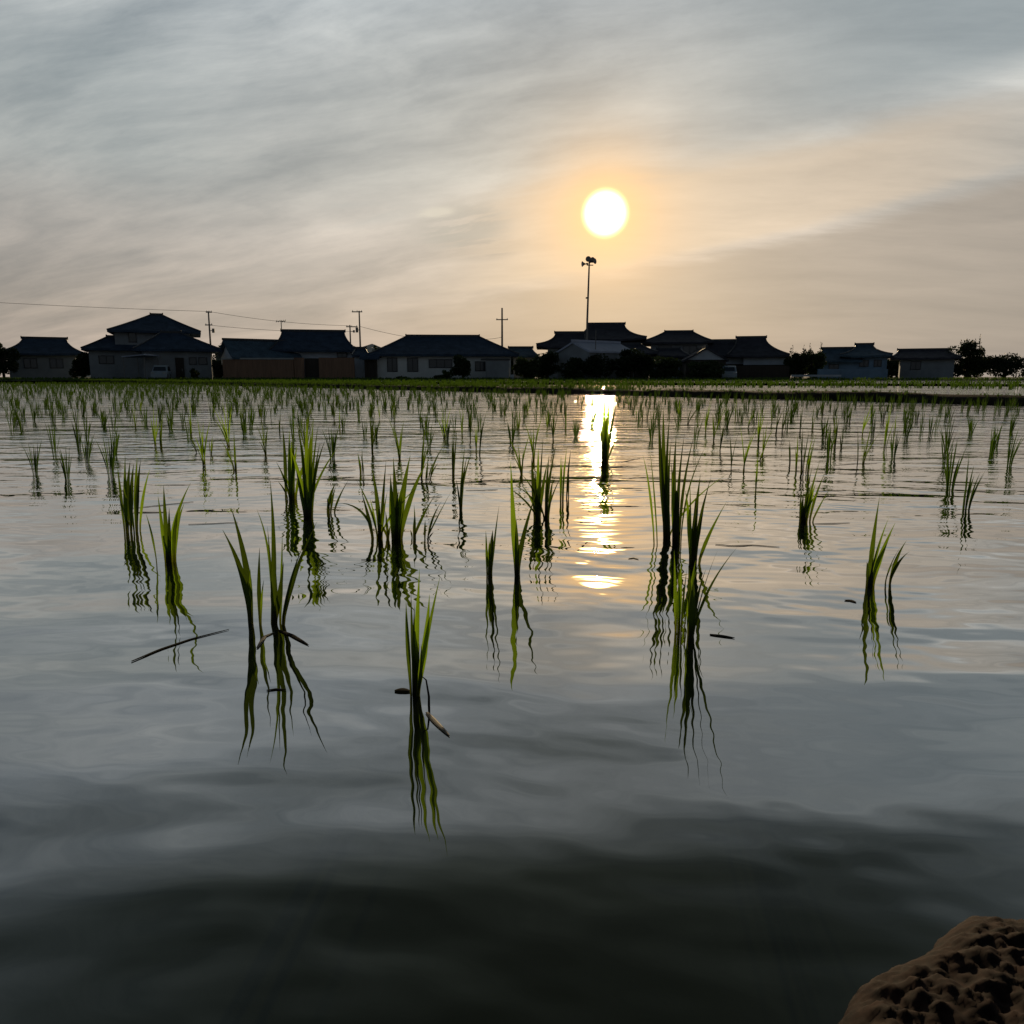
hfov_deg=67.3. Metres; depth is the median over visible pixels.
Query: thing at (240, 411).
rice seedling
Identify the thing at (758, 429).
rice seedling
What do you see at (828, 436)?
rice seedling
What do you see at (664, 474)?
rice seedling
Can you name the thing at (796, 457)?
rice seedling
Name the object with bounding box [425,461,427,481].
rice seedling
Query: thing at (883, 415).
rice seedling
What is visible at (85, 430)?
rice seedling
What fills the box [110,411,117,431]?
rice seedling
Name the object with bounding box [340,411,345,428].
rice seedling
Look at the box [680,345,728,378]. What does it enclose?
blue gabled house
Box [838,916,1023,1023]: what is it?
soil bank
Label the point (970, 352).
tree
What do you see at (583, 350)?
white roofed shed
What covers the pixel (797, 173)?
sky
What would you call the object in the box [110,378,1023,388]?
rice
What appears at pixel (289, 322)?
overhead wire
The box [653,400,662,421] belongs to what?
rice seedling
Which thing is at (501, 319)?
utility pole
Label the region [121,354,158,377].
carport
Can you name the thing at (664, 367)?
garden tree
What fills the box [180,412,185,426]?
rice seedling
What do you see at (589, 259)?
loudspeaker pole
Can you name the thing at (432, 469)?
rice seedling
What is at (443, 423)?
rice seedling
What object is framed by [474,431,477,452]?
rice seedling
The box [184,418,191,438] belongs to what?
rice seedling
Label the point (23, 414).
rice seedling
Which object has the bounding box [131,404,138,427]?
rice seedling
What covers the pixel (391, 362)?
window
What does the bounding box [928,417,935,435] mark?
rice seedling
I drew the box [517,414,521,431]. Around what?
rice seedling
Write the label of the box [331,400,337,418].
rice seedling
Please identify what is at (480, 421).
rice seedling
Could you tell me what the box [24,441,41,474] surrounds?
rice seedling
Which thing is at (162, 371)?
parked car
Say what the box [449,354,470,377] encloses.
round tree
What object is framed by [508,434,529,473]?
rice seedling
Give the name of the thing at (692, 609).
rice seedling
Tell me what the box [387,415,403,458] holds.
rice seedling
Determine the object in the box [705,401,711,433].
rice seedling
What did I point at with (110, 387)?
rice field
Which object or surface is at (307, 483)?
rice seedling
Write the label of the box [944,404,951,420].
rice seedling
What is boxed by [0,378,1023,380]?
field bank
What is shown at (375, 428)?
rice seedling
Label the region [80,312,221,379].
two storey house
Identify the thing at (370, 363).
door
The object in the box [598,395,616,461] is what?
rice seedling
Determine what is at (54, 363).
window
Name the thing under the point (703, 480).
floating straw
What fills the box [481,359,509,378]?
garden shed
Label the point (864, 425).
rice seedling
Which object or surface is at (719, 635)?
dead leaf
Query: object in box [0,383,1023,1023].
water
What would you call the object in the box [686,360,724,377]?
garden tree
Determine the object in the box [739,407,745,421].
rice seedling
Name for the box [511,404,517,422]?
rice seedling
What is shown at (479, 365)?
window
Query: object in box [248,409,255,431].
rice seedling
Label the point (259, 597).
rice seedling
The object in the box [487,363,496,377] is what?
door
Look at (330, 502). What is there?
rice seedling
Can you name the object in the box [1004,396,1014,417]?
rice seedling
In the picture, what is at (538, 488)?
rice seedling
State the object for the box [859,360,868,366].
window
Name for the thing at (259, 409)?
rice seedling
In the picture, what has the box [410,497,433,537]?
rice seedling
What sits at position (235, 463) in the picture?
rice seedling
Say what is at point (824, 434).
rice seedling
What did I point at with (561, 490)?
rice seedling
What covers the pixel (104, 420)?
rice seedling
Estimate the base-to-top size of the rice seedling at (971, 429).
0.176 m
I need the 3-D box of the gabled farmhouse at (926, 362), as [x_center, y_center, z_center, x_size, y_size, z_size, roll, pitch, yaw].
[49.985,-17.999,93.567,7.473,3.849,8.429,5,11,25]
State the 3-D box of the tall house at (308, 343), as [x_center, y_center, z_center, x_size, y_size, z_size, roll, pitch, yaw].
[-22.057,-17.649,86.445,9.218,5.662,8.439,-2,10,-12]
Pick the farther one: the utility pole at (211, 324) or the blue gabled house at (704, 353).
the utility pole at (211, 324)
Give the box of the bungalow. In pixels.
[368,334,519,378]
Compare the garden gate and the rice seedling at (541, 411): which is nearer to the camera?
the rice seedling at (541, 411)
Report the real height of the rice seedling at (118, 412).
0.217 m
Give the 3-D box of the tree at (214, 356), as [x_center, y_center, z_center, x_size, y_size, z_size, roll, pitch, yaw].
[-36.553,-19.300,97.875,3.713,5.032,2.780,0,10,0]
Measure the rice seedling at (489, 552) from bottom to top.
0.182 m
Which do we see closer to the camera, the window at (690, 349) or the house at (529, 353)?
the window at (690, 349)
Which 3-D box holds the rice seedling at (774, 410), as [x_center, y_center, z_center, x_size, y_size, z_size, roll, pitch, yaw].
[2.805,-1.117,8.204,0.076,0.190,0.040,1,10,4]
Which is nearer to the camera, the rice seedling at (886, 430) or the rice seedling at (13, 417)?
the rice seedling at (886, 430)
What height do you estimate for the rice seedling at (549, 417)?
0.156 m
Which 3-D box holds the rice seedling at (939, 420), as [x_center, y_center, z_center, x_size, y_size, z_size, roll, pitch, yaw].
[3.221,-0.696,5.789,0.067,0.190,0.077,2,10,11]
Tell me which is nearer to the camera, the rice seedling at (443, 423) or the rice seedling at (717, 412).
the rice seedling at (443, 423)
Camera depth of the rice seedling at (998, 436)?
4.54 m
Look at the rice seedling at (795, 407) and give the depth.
7.36 m
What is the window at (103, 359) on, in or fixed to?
in the two storey house at (179, 349)
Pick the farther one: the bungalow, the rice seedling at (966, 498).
the bungalow
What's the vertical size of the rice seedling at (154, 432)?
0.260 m
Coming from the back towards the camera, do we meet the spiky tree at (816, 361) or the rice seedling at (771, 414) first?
the spiky tree at (816, 361)
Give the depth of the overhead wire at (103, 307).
92.31 m
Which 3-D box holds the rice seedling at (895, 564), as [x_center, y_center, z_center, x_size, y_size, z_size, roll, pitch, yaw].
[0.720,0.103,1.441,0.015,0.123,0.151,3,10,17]
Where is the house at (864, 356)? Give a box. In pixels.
[820,342,892,368]
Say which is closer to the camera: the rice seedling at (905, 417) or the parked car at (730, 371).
the rice seedling at (905, 417)
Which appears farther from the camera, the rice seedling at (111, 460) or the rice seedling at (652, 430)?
the rice seedling at (652, 430)
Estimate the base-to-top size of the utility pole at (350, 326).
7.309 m
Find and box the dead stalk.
[421,675,429,705]
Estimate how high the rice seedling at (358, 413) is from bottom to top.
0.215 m
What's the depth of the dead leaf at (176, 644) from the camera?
1.17 m
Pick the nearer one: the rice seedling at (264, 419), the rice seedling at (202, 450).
the rice seedling at (202, 450)
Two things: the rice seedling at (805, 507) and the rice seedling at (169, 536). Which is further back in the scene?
the rice seedling at (805, 507)
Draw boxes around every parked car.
[150,365,171,377]
[721,366,736,378]
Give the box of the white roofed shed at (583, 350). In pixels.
[556,339,636,378]
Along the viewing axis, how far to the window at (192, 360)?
80.96 m
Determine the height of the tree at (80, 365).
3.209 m
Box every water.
[0,381,1023,395]
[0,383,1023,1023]
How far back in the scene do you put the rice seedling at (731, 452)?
3.41 m
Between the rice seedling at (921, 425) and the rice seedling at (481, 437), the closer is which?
the rice seedling at (481, 437)
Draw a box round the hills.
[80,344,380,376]
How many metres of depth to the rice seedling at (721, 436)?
4.22 m
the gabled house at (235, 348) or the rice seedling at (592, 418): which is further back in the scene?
the gabled house at (235, 348)
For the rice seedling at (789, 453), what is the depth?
3.54 m
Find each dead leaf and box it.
[132,629,228,660]
[256,632,273,647]
[278,630,308,644]
[395,688,409,691]
[425,712,449,735]
[710,634,734,637]
[715,544,775,546]
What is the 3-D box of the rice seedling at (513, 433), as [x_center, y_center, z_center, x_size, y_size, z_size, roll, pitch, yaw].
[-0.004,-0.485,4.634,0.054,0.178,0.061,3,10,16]
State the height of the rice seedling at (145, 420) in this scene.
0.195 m
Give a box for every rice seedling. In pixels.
[6,410,17,432]
[9,403,15,424]
[15,409,25,430]
[19,401,26,418]
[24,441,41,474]
[30,404,37,421]
[44,421,59,456]
[47,400,54,420]
[52,403,55,423]
[58,400,65,417]
[58,449,71,479]
[71,404,80,427]
[71,422,81,449]
[79,401,86,415]
[81,435,93,463]
[82,415,91,441]
[97,434,118,475]
[100,413,108,428]
[108,422,119,456]
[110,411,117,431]
[114,399,122,416]
[115,461,149,532]
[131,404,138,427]
[140,407,146,425]
[146,485,188,563]
[150,408,160,446]
[156,399,162,418]
[159,409,163,446]
[166,411,173,430]
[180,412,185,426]
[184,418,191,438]
[187,399,191,434]
[193,418,209,465]
[208,396,219,416]
[209,436,213,454]
[211,399,231,446]
[222,438,236,469]
[223,508,252,624]
[227,402,232,418]
[238,406,246,422]
[239,399,245,417]
[239,413,247,435]
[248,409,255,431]
[257,424,267,455]
[257,548,263,624]
[258,399,263,419]
[258,482,316,625]
[261,402,267,422]
[276,426,313,499]
[287,412,296,434]
[291,418,339,517]
[296,408,303,428]
[298,408,312,448]
[304,407,310,424]
[322,423,339,458]
[327,478,349,513]
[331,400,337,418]
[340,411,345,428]
[343,465,416,538]
[354,398,361,418]
[358,455,361,471]
[361,418,367,437]
[361,456,363,474]
[369,402,374,415]
[369,408,379,451]
[369,420,379,439]
[379,511,389,538]
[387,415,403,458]
[389,457,426,538]
[391,400,397,423]
[405,569,439,696]
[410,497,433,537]
[420,413,427,433]
[421,412,430,477]
[424,492,450,538]
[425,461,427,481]
[426,422,435,448]
[428,447,442,479]
[438,405,451,439]
[440,420,450,442]
[452,430,456,474]
[456,448,471,509]
[459,408,464,436]
[468,408,471,440]
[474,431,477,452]
[476,409,481,428]
[479,415,485,454]
[485,509,498,574]
[507,417,516,443]
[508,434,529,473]
[509,442,547,518]
[510,461,535,574]
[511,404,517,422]
[516,443,561,518]
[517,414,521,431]
[525,418,541,460]
[540,397,546,414]
[547,407,554,422]
[549,410,557,441]
[560,449,566,501]
[566,451,570,497]
[572,417,580,437]
[591,405,597,426]
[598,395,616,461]
[638,408,643,422]
[643,434,704,543]
[648,417,655,440]
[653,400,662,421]
[658,408,723,537]
[673,409,679,426]
[674,554,701,631]
[685,474,725,563]
[687,407,698,424]
[687,550,734,638]
[694,416,704,444]
[696,398,700,414]
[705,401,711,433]
[712,407,726,440]
[714,405,721,420]
[719,420,726,450]
[725,406,734,426]
[730,435,737,467]
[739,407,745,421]
[740,428,753,471]
[750,403,758,425]
[755,459,757,490]
[757,405,764,444]
[762,422,774,452]
[770,404,773,423]
[772,400,778,414]
[775,401,783,434]
[782,403,789,431]
[789,440,790,464]
[790,405,795,420]
[792,400,799,418]
[795,438,797,471]
[799,408,805,431]
[799,465,827,521]
[800,432,808,471]
[805,438,814,472]
[820,417,829,440]
[821,404,824,419]
[825,420,835,458]
[833,409,839,446]
[840,432,843,448]
[844,403,854,425]
[862,408,871,434]
[862,422,880,463]
[866,497,894,585]
[870,402,875,419]
[871,414,876,437]
[880,407,886,422]
[883,401,892,447]
[885,543,905,583]
[889,431,900,457]
[903,405,911,428]
[904,414,914,439]
[906,401,916,424]
[914,408,920,421]
[920,418,925,433]
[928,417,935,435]
[935,407,944,430]
[938,418,954,451]
[941,430,958,466]
[942,442,967,490]
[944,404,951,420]
[962,456,985,510]
[967,414,976,435]
[989,424,1003,453]
[992,423,1002,445]
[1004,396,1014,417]
[1007,429,1023,466]
[1009,407,1018,432]
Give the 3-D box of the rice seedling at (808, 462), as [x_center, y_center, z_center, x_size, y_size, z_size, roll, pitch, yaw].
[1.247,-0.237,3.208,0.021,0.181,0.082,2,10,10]
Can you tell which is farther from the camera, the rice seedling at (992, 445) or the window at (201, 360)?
the window at (201, 360)
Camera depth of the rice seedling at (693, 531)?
1.63 m
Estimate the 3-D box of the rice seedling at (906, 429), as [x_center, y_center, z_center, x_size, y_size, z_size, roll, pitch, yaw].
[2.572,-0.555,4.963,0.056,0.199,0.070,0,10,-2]
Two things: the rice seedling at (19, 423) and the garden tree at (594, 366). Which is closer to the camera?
the rice seedling at (19, 423)
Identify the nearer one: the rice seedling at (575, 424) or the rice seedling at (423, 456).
the rice seedling at (423, 456)
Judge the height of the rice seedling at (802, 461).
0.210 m
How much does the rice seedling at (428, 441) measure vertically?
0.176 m
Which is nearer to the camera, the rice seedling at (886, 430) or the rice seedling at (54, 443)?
the rice seedling at (54, 443)
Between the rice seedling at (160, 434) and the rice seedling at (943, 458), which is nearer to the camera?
the rice seedling at (943, 458)
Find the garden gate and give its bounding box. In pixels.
[359,353,380,378]
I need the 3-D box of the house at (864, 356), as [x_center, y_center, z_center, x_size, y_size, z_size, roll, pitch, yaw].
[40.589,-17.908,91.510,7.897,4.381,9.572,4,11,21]
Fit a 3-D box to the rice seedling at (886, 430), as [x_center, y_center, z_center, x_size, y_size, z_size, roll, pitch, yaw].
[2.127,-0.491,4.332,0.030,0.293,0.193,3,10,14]
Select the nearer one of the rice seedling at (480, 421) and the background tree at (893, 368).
the rice seedling at (480, 421)
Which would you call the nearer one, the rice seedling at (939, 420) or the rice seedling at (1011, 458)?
the rice seedling at (1011, 458)
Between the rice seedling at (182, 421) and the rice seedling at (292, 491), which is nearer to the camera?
the rice seedling at (292, 491)
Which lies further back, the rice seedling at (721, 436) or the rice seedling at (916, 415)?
the rice seedling at (916, 415)
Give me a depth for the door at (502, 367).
77.46 m
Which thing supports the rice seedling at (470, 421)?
on the water at (614, 797)
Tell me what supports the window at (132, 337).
in the two storey house at (179, 349)
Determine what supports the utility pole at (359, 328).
on the field bank at (662, 380)
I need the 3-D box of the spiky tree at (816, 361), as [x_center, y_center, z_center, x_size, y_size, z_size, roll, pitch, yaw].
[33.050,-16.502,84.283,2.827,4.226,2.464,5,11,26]
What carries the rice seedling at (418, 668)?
on the water at (614, 797)
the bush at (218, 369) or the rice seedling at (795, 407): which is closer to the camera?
the rice seedling at (795, 407)
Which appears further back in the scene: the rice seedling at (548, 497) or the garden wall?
the garden wall
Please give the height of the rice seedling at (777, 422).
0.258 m
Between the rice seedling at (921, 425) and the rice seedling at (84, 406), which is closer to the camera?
the rice seedling at (921, 425)
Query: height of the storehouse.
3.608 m
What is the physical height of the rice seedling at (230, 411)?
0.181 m
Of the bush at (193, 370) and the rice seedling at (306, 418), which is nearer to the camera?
the rice seedling at (306, 418)
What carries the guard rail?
on the field bank at (662, 380)
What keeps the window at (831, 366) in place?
in the house at (864, 356)
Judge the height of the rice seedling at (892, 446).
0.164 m
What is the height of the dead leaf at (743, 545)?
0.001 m
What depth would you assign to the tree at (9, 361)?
86.44 m
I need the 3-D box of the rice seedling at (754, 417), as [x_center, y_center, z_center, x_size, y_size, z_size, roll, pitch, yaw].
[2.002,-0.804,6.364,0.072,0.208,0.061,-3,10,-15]
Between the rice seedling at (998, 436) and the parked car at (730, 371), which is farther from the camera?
the parked car at (730, 371)
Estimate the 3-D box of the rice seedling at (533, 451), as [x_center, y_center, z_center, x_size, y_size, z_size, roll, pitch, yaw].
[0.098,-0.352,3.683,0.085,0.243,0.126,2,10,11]
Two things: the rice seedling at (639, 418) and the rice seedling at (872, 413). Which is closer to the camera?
the rice seedling at (639, 418)
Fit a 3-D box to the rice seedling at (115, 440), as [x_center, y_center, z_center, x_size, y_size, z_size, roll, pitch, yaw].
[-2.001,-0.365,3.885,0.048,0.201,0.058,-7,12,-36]
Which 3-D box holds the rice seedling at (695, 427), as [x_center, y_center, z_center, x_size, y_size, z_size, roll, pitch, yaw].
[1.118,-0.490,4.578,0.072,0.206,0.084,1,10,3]
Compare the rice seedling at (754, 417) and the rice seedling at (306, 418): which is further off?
the rice seedling at (306, 418)
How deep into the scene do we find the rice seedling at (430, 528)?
1.91 m
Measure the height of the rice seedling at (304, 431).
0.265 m
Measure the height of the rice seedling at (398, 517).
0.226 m
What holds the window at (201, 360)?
in the two storey house at (179, 349)
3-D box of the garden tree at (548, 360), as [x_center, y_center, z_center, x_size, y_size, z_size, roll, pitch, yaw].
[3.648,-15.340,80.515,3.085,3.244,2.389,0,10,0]
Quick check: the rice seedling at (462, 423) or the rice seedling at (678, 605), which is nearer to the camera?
the rice seedling at (678, 605)
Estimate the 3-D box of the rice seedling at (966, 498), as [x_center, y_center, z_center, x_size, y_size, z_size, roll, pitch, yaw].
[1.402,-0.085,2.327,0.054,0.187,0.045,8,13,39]
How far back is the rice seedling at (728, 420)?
6.17 m
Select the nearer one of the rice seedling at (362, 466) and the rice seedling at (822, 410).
the rice seedling at (362, 466)
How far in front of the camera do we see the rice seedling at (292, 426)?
5.12 m
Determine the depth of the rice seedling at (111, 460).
3.14 m
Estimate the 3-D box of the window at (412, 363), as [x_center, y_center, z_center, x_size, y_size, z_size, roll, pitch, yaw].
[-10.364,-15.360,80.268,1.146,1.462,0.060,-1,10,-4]
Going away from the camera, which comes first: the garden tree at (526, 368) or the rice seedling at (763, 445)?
the rice seedling at (763, 445)
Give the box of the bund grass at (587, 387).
[52,378,1021,396]
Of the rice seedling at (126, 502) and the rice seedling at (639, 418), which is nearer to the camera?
the rice seedling at (126, 502)
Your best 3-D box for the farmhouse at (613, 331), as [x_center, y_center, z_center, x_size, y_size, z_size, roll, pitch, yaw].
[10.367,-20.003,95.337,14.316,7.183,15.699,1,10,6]
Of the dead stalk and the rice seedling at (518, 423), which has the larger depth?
the rice seedling at (518, 423)
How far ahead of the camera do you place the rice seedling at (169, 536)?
1.64 m
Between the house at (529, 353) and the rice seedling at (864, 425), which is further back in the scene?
the house at (529, 353)
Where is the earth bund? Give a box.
[54,380,1023,404]
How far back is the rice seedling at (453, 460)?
3.16 m
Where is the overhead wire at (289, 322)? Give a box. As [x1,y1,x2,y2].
[209,311,348,325]
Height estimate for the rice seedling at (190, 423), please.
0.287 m
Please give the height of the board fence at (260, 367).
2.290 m
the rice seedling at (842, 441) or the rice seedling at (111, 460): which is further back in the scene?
the rice seedling at (842, 441)
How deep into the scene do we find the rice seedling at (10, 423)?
5.53 m
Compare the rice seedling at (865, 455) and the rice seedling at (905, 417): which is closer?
the rice seedling at (865, 455)
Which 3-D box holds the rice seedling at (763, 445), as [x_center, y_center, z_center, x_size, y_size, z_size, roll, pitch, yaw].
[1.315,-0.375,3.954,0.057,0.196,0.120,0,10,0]
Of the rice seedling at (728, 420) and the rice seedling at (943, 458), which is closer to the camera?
the rice seedling at (943, 458)
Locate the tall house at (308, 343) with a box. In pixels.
[269,329,354,366]
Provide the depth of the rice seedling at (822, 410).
7.30 m
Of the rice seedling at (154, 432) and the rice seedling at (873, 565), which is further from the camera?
the rice seedling at (154, 432)
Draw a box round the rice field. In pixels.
[0,381,1021,414]
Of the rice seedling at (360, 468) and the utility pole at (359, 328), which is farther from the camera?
the utility pole at (359, 328)
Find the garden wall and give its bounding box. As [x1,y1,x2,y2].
[817,369,887,379]
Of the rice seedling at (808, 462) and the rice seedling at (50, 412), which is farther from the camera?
the rice seedling at (50, 412)
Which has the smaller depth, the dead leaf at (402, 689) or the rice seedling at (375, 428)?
the dead leaf at (402, 689)
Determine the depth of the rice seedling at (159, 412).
7.37 m
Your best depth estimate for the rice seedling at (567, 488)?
2.56 m
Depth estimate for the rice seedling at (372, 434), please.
4.10 m
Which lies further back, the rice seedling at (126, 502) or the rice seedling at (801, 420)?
the rice seedling at (801, 420)
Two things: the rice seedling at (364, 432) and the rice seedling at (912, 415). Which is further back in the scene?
the rice seedling at (912, 415)
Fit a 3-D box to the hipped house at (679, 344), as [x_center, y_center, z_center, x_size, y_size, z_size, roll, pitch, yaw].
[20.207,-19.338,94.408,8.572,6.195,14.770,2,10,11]
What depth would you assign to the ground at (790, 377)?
951.75 m
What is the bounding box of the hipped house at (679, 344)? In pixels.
[641,330,713,378]
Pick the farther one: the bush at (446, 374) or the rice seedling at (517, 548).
the bush at (446, 374)
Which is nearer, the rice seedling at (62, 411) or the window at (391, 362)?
the rice seedling at (62, 411)
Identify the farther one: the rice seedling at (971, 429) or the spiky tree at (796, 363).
the spiky tree at (796, 363)
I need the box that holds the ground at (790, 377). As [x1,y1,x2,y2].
[0,377,1018,377]
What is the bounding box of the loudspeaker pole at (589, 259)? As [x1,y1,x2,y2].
[581,256,596,339]
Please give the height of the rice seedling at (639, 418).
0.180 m
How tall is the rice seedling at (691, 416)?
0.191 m
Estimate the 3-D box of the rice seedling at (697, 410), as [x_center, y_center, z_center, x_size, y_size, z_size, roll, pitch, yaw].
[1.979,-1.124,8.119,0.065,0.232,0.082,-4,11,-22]
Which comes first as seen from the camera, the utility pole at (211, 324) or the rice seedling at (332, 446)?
the rice seedling at (332, 446)
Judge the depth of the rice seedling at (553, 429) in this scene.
4.73 m
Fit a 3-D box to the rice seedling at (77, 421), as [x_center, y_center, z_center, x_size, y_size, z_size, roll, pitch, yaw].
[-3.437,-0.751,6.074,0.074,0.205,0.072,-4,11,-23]
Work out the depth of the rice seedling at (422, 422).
5.45 m
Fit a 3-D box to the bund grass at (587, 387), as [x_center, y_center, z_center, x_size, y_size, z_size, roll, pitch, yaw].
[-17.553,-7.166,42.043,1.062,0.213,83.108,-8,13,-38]
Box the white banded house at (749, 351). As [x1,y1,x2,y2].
[708,335,789,378]
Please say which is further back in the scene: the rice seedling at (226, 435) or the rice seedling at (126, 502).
the rice seedling at (226, 435)
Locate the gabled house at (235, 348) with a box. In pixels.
[216,338,301,364]
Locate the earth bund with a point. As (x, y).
(953, 398)
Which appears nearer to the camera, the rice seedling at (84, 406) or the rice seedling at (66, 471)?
the rice seedling at (66, 471)
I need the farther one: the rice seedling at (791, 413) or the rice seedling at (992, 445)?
the rice seedling at (791, 413)
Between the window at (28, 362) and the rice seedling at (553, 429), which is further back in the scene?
the window at (28, 362)
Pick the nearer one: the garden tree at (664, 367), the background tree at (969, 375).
the garden tree at (664, 367)
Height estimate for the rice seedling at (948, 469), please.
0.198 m
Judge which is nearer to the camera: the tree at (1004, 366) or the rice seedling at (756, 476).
the rice seedling at (756, 476)
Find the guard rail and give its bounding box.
[791,375,840,379]
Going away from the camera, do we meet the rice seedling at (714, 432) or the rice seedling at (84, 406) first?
the rice seedling at (714, 432)
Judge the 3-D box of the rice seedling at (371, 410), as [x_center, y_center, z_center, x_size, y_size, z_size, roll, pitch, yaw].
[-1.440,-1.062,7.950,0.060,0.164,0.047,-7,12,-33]
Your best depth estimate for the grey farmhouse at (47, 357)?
90.84 m
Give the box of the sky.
[0,0,1023,376]
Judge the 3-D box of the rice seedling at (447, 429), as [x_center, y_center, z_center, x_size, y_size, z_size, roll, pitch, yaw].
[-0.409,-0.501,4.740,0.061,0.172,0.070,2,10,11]
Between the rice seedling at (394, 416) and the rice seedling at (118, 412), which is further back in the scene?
the rice seedling at (118, 412)
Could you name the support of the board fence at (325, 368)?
on the field bank at (662, 380)
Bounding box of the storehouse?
[351,346,367,377]
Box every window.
[23,358,37,367]
[49,358,63,367]
[98,355,113,363]
[128,333,136,342]
[189,357,196,364]
[198,357,207,364]
[337,353,346,357]
[387,358,397,371]
[407,358,417,371]
[429,359,451,367]
[475,361,485,370]
[683,345,696,353]
[828,364,838,368]
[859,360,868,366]
[873,360,881,366]
[910,361,920,369]
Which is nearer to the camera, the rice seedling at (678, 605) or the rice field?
the rice seedling at (678, 605)
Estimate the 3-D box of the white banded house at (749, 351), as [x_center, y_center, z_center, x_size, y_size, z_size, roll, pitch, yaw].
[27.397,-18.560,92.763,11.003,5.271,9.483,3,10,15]
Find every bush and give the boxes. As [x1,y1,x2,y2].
[189,368,199,377]
[211,360,222,377]
[442,369,452,377]
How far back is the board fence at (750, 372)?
80.57 m
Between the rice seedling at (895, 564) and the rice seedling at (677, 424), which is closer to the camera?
the rice seedling at (895, 564)
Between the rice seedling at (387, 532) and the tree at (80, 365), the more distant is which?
the tree at (80, 365)
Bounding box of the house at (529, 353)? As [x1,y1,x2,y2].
[508,346,537,378]
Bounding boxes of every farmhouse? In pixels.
[6,336,83,378]
[536,322,658,378]
[889,348,961,378]
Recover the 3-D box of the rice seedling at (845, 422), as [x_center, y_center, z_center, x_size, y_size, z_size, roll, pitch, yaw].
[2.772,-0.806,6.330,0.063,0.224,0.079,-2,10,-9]
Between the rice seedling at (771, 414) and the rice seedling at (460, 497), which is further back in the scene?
the rice seedling at (771, 414)
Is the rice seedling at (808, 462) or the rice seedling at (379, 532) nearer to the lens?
the rice seedling at (379, 532)
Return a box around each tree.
[0,343,20,377]
[68,351,89,377]
[212,343,220,363]
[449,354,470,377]
[512,356,540,377]
[534,350,559,377]
[556,357,584,379]
[582,353,620,377]
[610,348,653,377]
[643,356,683,378]
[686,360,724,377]
[783,345,809,377]
[800,343,827,378]
[887,358,898,377]
[945,334,990,377]
[954,358,985,377]
[976,352,1023,377]
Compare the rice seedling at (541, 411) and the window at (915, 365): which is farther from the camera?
the window at (915, 365)
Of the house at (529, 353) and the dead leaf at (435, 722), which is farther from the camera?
the house at (529, 353)
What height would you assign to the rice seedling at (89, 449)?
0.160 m
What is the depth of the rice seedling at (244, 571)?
1.23 m
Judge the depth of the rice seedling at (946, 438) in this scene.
4.16 m
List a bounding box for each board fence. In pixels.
[221,358,294,379]
[294,358,354,378]
[736,366,789,379]
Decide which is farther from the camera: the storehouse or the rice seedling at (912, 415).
the storehouse
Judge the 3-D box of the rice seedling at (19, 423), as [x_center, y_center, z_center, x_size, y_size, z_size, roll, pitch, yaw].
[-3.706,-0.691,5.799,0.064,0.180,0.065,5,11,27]
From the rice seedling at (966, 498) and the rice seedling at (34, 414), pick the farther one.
the rice seedling at (34, 414)
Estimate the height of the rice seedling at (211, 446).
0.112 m
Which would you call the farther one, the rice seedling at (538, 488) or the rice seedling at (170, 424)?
the rice seedling at (170, 424)
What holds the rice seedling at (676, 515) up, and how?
on the water at (614, 797)
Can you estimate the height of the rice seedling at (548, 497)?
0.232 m
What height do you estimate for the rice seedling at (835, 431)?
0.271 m
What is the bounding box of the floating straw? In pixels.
[676,480,726,480]
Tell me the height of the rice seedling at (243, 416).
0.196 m
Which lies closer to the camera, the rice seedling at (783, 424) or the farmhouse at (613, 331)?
the rice seedling at (783, 424)
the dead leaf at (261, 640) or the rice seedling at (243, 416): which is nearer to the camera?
the dead leaf at (261, 640)
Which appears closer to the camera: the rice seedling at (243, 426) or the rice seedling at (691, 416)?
the rice seedling at (243, 426)
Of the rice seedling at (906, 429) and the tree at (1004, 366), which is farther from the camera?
the tree at (1004, 366)
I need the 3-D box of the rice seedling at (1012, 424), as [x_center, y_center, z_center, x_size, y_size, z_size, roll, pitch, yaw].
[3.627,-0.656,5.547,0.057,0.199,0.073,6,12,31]
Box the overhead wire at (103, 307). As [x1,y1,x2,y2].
[0,302,207,311]
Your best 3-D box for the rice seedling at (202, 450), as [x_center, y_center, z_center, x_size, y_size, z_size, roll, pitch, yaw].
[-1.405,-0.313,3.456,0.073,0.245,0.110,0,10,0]
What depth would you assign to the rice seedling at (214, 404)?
7.69 m
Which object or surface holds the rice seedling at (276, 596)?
on the water at (614, 797)
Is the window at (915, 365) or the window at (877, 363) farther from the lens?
the window at (915, 365)
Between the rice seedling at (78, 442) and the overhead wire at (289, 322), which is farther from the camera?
the overhead wire at (289, 322)
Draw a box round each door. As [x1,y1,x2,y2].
[175,358,184,377]
[367,360,374,377]
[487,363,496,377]
[498,363,507,378]
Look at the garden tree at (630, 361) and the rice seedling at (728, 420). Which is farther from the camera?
the garden tree at (630, 361)
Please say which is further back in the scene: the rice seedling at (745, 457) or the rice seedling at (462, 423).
the rice seedling at (462, 423)
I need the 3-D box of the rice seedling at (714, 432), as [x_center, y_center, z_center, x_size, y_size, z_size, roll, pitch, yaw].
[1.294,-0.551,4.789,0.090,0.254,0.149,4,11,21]
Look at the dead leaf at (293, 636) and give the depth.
1.20 m
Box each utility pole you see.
[205,310,214,376]
[346,325,357,342]
[352,310,361,346]
[496,308,507,345]
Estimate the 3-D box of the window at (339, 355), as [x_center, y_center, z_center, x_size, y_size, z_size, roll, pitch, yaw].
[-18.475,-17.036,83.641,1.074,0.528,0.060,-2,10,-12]
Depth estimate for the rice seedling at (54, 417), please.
6.54 m

